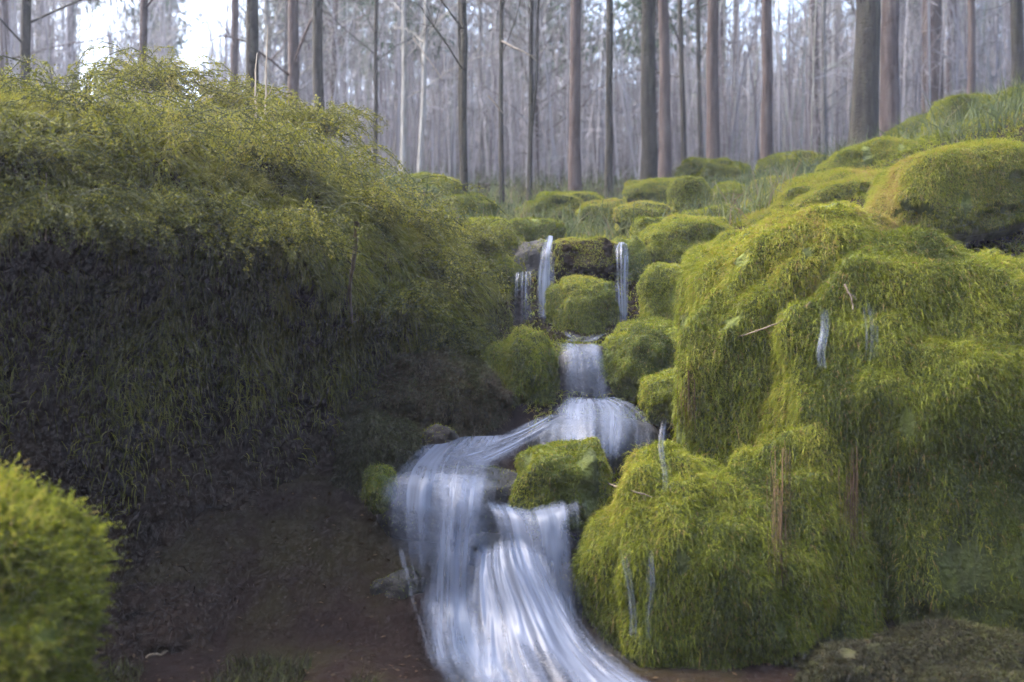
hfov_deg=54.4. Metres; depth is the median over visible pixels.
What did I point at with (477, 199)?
mossy boulder
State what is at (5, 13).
bare tree
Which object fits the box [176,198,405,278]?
shrub
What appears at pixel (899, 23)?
bare tree
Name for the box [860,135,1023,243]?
mossy boulder
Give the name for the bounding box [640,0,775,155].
conifer tree
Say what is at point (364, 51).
conifer tree
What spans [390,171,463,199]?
mossy boulder
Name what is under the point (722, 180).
shrub
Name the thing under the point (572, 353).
waterfall
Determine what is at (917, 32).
bare tree
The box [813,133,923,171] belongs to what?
mossy boulder
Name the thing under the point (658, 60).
bare tree
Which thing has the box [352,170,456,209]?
shrub
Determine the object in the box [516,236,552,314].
waterfall
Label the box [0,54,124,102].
shrub
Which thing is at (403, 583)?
stone
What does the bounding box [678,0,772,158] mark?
bare tree
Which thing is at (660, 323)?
mossy boulder
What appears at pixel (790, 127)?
thicket
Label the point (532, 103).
bare tree
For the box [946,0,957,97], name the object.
conifer tree
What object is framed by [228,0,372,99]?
conifer tree
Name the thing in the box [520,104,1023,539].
ground moss
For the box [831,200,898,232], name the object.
mossy boulder
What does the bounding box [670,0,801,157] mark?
bare tree
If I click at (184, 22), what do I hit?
conifer tree
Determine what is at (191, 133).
shrub
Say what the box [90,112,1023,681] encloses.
ground
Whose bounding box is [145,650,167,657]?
twig
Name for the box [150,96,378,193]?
shrub
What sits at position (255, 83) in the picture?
pale stem
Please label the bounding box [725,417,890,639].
mossy boulder
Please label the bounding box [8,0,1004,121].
sky
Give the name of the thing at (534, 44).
bare tree
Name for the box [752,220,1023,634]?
mossy boulder
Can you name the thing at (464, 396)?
stone
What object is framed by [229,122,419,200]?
shrub
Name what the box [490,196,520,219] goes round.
shrub
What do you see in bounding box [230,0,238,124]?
conifer tree
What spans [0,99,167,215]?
shrub
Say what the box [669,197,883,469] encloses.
mossy boulder
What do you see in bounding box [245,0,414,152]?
bare tree
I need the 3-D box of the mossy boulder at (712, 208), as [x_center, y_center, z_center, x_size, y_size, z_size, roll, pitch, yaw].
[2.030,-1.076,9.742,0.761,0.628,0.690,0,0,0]
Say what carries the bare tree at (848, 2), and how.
on the ground at (342, 562)
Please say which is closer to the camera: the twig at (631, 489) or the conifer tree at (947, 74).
the twig at (631, 489)
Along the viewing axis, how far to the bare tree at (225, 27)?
35.89 m
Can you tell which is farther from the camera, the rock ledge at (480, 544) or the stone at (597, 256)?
the stone at (597, 256)
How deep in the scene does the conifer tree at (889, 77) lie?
13.90 m
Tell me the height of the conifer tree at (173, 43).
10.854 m
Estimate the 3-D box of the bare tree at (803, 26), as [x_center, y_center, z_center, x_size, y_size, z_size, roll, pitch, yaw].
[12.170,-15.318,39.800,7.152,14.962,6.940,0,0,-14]
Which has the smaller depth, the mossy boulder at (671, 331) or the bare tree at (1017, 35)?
the mossy boulder at (671, 331)
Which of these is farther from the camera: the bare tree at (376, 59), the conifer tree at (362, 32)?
the conifer tree at (362, 32)
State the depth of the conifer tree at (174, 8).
34.56 m
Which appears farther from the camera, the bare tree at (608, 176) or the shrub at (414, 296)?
the bare tree at (608, 176)
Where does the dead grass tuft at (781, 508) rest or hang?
on the mossy boulder at (674, 572)
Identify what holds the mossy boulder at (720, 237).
on the ground at (342, 562)
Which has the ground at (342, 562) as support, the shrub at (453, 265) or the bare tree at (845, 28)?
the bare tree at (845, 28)
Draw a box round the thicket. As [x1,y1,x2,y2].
[0,0,1023,187]
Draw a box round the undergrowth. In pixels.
[246,70,1023,240]
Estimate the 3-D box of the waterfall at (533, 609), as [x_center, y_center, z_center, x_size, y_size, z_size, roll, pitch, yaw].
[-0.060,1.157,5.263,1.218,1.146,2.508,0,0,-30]
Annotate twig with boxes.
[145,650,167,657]
[608,483,652,498]
[737,302,810,336]
[844,284,855,309]
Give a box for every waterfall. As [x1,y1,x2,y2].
[406,435,634,681]
[466,398,619,460]
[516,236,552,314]
[569,343,595,361]
[617,242,627,321]
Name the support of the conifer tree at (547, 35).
on the ground at (342, 562)
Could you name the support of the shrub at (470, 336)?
on the stream bank
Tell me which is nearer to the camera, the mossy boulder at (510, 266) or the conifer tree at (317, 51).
the mossy boulder at (510, 266)
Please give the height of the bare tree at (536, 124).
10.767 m
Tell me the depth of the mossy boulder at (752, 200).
10.19 m
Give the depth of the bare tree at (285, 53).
19.56 m
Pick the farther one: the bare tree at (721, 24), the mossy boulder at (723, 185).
the bare tree at (721, 24)
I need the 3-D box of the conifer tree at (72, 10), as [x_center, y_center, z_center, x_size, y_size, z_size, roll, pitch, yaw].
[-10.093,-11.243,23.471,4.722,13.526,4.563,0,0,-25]
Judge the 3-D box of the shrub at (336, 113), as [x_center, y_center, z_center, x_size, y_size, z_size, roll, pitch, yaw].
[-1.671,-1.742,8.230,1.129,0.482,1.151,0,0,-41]
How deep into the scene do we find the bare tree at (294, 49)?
14.94 m
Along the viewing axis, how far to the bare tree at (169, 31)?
27.36 m
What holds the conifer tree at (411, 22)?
on the ground at (342, 562)
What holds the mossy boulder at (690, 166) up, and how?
on the ground at (342, 562)
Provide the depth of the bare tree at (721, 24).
26.91 m
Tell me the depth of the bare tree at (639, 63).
27.18 m
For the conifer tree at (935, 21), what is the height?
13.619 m
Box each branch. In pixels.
[413,37,442,79]
[501,40,536,60]
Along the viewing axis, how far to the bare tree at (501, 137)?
12.97 m
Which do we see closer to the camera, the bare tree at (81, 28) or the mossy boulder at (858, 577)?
the mossy boulder at (858, 577)
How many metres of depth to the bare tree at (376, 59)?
16.97 m
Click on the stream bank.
(216, 616)
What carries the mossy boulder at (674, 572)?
on the ground at (342, 562)
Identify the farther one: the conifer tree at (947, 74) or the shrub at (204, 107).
the conifer tree at (947, 74)
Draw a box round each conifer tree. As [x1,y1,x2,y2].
[8,0,101,73]
[12,0,182,90]
[94,0,205,92]
[115,1,195,68]
[119,0,206,85]
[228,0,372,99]
[229,0,382,81]
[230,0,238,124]
[242,0,353,137]
[246,0,258,131]
[312,0,324,166]
[325,0,393,114]
[329,0,366,100]
[331,0,457,169]
[340,0,391,107]
[359,0,435,160]
[419,0,489,112]
[444,0,544,107]
[469,0,522,152]
[489,0,599,113]
[508,0,636,92]
[568,0,581,191]
[581,0,706,162]
[614,0,640,92]
[640,0,657,179]
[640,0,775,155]
[658,0,672,177]
[706,0,719,158]
[780,1,851,70]
[809,0,820,153]
[846,0,880,146]
[879,0,881,110]
[879,0,899,137]
[900,0,966,101]
[920,0,943,114]
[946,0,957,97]
[963,0,1023,73]
[1008,7,1009,86]
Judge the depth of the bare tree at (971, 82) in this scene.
17.94 m
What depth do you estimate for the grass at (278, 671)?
4.80 m
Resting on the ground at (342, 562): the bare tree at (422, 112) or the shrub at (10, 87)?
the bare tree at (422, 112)
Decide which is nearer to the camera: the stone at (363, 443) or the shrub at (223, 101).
the stone at (363, 443)
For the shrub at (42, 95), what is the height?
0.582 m
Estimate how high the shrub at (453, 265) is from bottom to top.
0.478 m
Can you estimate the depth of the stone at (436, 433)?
6.29 m
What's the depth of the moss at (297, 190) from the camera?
5.85 m
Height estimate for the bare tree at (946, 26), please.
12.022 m
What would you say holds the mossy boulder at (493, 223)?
on the ground at (342, 562)
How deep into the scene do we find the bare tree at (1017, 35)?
13.93 m
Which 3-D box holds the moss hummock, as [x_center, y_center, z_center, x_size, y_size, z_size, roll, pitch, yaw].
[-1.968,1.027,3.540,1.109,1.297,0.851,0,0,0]
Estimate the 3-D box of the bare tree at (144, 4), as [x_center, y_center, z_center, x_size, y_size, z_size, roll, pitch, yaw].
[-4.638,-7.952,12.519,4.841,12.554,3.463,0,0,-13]
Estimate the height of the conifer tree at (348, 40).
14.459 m
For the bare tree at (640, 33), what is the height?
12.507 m
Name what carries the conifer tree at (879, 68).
on the ground at (342, 562)
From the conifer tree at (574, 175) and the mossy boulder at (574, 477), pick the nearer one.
the mossy boulder at (574, 477)
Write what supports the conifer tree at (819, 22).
on the ground at (342, 562)
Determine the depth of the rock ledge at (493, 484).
5.75 m
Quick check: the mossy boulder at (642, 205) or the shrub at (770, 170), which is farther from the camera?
the shrub at (770, 170)
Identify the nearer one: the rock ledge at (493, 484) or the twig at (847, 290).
the twig at (847, 290)
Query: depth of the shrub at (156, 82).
7.46 m
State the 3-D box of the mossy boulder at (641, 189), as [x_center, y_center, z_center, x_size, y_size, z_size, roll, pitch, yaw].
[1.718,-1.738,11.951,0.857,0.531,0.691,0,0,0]
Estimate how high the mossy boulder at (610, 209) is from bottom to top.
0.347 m
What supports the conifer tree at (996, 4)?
on the ground at (342, 562)
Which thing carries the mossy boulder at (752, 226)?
on the ground at (342, 562)
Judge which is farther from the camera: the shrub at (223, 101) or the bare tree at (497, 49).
the bare tree at (497, 49)
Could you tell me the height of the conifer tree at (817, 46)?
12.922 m
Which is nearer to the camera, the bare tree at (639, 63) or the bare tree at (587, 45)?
the bare tree at (639, 63)
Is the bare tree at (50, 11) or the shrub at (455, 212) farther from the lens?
the bare tree at (50, 11)
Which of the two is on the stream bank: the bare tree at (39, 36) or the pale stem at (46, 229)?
the pale stem at (46, 229)
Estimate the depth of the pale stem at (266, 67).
7.31 m
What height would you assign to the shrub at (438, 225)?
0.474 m
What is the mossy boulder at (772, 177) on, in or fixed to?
on the ground at (342, 562)
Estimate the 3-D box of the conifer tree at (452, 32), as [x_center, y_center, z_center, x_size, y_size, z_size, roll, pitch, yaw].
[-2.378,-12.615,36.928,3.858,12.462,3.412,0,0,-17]
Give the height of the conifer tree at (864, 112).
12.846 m
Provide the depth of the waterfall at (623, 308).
8.26 m
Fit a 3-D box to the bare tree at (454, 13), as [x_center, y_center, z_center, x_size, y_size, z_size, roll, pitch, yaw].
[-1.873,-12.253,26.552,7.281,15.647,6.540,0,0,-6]
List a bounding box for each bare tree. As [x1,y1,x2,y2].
[0,0,118,93]
[0,0,164,76]
[8,0,65,21]
[8,0,123,79]
[11,2,95,59]
[18,1,120,82]
[34,0,135,68]
[98,0,214,94]
[103,0,217,88]
[139,0,330,107]
[193,0,277,74]
[199,0,454,147]
[201,0,263,72]
[203,0,366,136]
[204,0,322,148]
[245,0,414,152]
[261,0,457,177]
[279,0,473,166]
[338,0,566,170]
[353,0,493,163]
[355,0,526,175]
[359,0,440,172]
[361,0,556,181]
[408,0,467,191]
[410,0,678,183]
[415,0,518,117]
[430,0,563,131]
[453,3,556,104]
[472,0,727,183]
[475,0,623,133]
[475,0,677,112]
[479,0,632,204]
[498,0,671,132]
[517,2,631,94]
[526,0,539,200]
[542,0,630,105]
[560,0,689,130]
[590,0,779,164]
[595,1,692,78]
[599,0,702,103]
[604,0,687,198]
[629,1,750,94]
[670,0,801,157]
[671,0,833,153]
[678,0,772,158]
[689,0,721,157]
[722,0,919,155]
[726,0,804,97]
[729,0,855,70]
[750,0,915,90]
[772,0,963,61]
[782,0,855,110]
[807,2,987,88]
[819,0,912,145]
[843,4,942,73]
[851,0,999,75]
[899,0,1008,88]
[967,0,975,94]
[985,0,1023,87]
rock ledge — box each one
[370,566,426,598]
[376,464,533,542]
[467,554,585,623]
[468,532,504,567]
[510,237,553,279]
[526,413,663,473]
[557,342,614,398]
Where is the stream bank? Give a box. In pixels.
[0,108,509,659]
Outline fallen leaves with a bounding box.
[68,455,795,681]
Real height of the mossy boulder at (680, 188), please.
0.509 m
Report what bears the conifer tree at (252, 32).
on the ground at (342, 562)
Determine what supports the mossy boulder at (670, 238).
on the ground at (342, 562)
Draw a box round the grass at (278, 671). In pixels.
[90,646,386,681]
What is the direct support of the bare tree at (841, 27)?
on the ground at (342, 562)
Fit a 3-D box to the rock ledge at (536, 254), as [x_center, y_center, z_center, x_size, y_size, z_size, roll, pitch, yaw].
[0.200,-0.469,8.847,0.669,0.931,0.547,0,0,0]
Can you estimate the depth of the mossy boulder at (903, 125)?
11.83 m
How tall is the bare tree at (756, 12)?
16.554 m
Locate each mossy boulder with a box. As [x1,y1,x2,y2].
[359,462,401,515]
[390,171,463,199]
[434,191,498,224]
[461,215,526,254]
[478,323,561,408]
[486,251,523,292]
[507,436,613,533]
[508,216,566,241]
[515,189,602,227]
[543,274,621,334]
[566,437,844,670]
[574,198,628,225]
[593,323,673,402]
[612,199,677,236]
[612,235,652,283]
[614,315,676,333]
[622,175,676,203]
[629,216,664,238]
[636,261,684,321]
[637,212,734,263]
[637,366,676,427]
[663,326,679,368]
[665,175,712,213]
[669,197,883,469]
[673,156,751,184]
[680,201,744,221]
[680,227,747,264]
[709,180,752,204]
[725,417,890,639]
[734,165,885,226]
[734,192,768,207]
[747,217,768,228]
[748,175,785,190]
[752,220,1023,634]
[753,149,828,174]
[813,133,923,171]
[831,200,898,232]
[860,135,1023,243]
[882,110,929,139]
[915,84,1023,139]
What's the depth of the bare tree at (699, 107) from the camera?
18.95 m
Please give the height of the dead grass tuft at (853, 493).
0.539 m
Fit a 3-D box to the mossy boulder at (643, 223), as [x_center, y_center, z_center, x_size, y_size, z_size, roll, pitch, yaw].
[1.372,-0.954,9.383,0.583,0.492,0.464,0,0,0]
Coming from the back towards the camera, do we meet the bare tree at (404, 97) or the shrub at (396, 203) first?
the bare tree at (404, 97)
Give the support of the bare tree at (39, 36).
on the ground at (342, 562)
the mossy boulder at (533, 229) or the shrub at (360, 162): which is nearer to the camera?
the shrub at (360, 162)
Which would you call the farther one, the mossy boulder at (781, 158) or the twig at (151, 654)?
the mossy boulder at (781, 158)
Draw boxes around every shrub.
[0,52,205,144]
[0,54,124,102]
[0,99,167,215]
[0,174,184,260]
[1,82,305,178]
[53,176,299,259]
[62,40,249,119]
[109,76,304,151]
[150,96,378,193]
[162,73,332,147]
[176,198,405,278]
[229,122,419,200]
[251,94,389,155]
[309,275,472,335]
[325,164,510,236]
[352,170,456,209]
[389,193,498,257]
[404,239,532,299]
[414,316,504,365]
[433,203,468,222]
[446,217,535,259]
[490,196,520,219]
[706,173,769,187]
[732,165,803,183]
[796,163,818,174]
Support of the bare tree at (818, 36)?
on the ground at (342, 562)
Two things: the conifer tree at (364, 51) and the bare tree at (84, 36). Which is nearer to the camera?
the bare tree at (84, 36)
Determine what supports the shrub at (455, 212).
on the ground at (342, 562)
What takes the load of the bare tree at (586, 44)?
on the ground at (342, 562)
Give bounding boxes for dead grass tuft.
[677,368,695,430]
[766,440,790,587]
[838,447,862,548]
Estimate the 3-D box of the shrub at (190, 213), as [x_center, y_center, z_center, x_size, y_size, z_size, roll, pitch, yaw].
[-1.916,-0.686,5.571,1.360,0.498,1.310,0,0,0]
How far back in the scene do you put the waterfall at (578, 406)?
6.28 m
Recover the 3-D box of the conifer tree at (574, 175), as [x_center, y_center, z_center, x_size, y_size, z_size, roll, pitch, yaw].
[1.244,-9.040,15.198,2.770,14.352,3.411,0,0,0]
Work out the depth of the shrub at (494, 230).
8.44 m
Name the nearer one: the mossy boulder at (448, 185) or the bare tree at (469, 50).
the mossy boulder at (448, 185)
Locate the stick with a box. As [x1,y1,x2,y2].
[346,221,359,322]
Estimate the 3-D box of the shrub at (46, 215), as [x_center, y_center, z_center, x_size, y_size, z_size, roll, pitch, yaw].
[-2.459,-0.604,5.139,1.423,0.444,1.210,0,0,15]
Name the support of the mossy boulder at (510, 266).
on the ground at (342, 562)
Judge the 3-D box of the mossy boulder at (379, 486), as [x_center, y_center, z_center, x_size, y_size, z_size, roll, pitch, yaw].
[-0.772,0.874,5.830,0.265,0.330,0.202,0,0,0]
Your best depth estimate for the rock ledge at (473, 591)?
5.40 m
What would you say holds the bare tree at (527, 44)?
on the ground at (342, 562)
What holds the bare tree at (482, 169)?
on the ground at (342, 562)
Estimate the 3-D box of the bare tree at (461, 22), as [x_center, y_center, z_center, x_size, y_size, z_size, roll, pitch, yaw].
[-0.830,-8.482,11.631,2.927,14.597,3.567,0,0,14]
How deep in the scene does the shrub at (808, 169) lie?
11.93 m
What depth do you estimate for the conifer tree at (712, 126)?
15.92 m
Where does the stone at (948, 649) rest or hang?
on the ground at (342, 562)
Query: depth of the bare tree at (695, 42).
38.20 m
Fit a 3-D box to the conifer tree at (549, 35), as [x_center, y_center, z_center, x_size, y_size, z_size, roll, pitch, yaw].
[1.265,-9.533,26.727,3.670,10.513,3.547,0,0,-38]
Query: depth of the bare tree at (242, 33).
48.96 m
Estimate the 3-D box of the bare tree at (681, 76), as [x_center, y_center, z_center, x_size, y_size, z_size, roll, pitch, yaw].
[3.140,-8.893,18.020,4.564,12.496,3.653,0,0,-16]
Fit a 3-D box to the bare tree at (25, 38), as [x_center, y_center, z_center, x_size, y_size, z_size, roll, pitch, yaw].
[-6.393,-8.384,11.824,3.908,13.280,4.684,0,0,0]
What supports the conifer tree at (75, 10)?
on the ground at (342, 562)
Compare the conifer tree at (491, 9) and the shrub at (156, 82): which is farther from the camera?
the conifer tree at (491, 9)
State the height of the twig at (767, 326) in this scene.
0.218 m
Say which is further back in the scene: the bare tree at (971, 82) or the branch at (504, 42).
the bare tree at (971, 82)
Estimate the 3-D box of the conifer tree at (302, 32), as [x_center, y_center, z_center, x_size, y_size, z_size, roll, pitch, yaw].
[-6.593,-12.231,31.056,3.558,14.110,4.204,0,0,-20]
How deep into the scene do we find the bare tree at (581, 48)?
31.88 m
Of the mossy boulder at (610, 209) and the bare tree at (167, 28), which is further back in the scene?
the bare tree at (167, 28)
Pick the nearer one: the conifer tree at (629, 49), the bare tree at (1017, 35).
the bare tree at (1017, 35)
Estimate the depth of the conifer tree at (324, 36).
30.97 m
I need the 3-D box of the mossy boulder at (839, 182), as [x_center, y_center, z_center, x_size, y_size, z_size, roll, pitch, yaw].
[2.975,-1.196,9.597,1.892,1.016,1.550,0,0,0]
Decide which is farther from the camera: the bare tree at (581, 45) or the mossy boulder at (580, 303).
the bare tree at (581, 45)
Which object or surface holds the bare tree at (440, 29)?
on the ground at (342, 562)
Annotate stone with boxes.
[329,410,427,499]
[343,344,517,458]
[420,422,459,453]
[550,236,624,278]
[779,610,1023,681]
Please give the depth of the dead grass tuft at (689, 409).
5.78 m
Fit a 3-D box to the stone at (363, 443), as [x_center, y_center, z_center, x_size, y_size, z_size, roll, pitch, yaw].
[-0.851,0.787,6.265,0.649,0.729,0.465,0,0,0]
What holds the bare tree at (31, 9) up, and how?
on the ground at (342, 562)
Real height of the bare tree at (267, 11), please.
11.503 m
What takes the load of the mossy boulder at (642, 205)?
on the ground at (342, 562)
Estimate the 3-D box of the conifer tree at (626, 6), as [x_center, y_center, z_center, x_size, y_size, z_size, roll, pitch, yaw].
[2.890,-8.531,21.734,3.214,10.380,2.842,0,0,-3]
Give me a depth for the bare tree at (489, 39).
30.33 m
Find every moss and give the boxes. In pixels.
[0,84,518,540]
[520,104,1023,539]
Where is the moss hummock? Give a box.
[0,451,132,681]
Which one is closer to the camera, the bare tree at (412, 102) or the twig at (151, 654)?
the twig at (151, 654)
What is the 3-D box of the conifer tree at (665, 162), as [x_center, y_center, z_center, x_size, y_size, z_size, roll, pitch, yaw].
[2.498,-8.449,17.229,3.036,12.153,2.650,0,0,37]
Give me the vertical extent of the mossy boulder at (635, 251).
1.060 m
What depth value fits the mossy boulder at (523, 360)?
6.94 m
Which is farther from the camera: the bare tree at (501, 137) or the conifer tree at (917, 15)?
the conifer tree at (917, 15)
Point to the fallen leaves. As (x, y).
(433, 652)
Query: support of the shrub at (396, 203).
on the stream bank
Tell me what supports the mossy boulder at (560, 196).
on the ground at (342, 562)
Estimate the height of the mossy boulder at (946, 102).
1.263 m
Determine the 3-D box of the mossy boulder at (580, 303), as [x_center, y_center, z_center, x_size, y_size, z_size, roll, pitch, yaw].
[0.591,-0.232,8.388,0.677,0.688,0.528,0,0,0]
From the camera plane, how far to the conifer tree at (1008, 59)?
25.31 m
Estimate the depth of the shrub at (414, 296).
6.49 m
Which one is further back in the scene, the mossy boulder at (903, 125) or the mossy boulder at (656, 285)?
the mossy boulder at (903, 125)
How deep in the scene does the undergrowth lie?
9.95 m
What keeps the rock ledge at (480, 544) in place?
on the rock ledge at (473, 591)
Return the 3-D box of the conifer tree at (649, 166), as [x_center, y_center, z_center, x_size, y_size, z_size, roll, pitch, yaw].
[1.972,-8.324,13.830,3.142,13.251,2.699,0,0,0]
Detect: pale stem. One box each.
[45,173,46,240]
[254,53,257,117]
[264,25,276,113]
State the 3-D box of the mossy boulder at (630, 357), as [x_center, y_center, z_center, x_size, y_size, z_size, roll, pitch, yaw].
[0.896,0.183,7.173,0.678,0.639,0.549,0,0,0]
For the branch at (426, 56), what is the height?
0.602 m
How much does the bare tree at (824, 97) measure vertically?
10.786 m
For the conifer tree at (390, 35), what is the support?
on the ground at (342, 562)
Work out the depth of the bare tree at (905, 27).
30.45 m

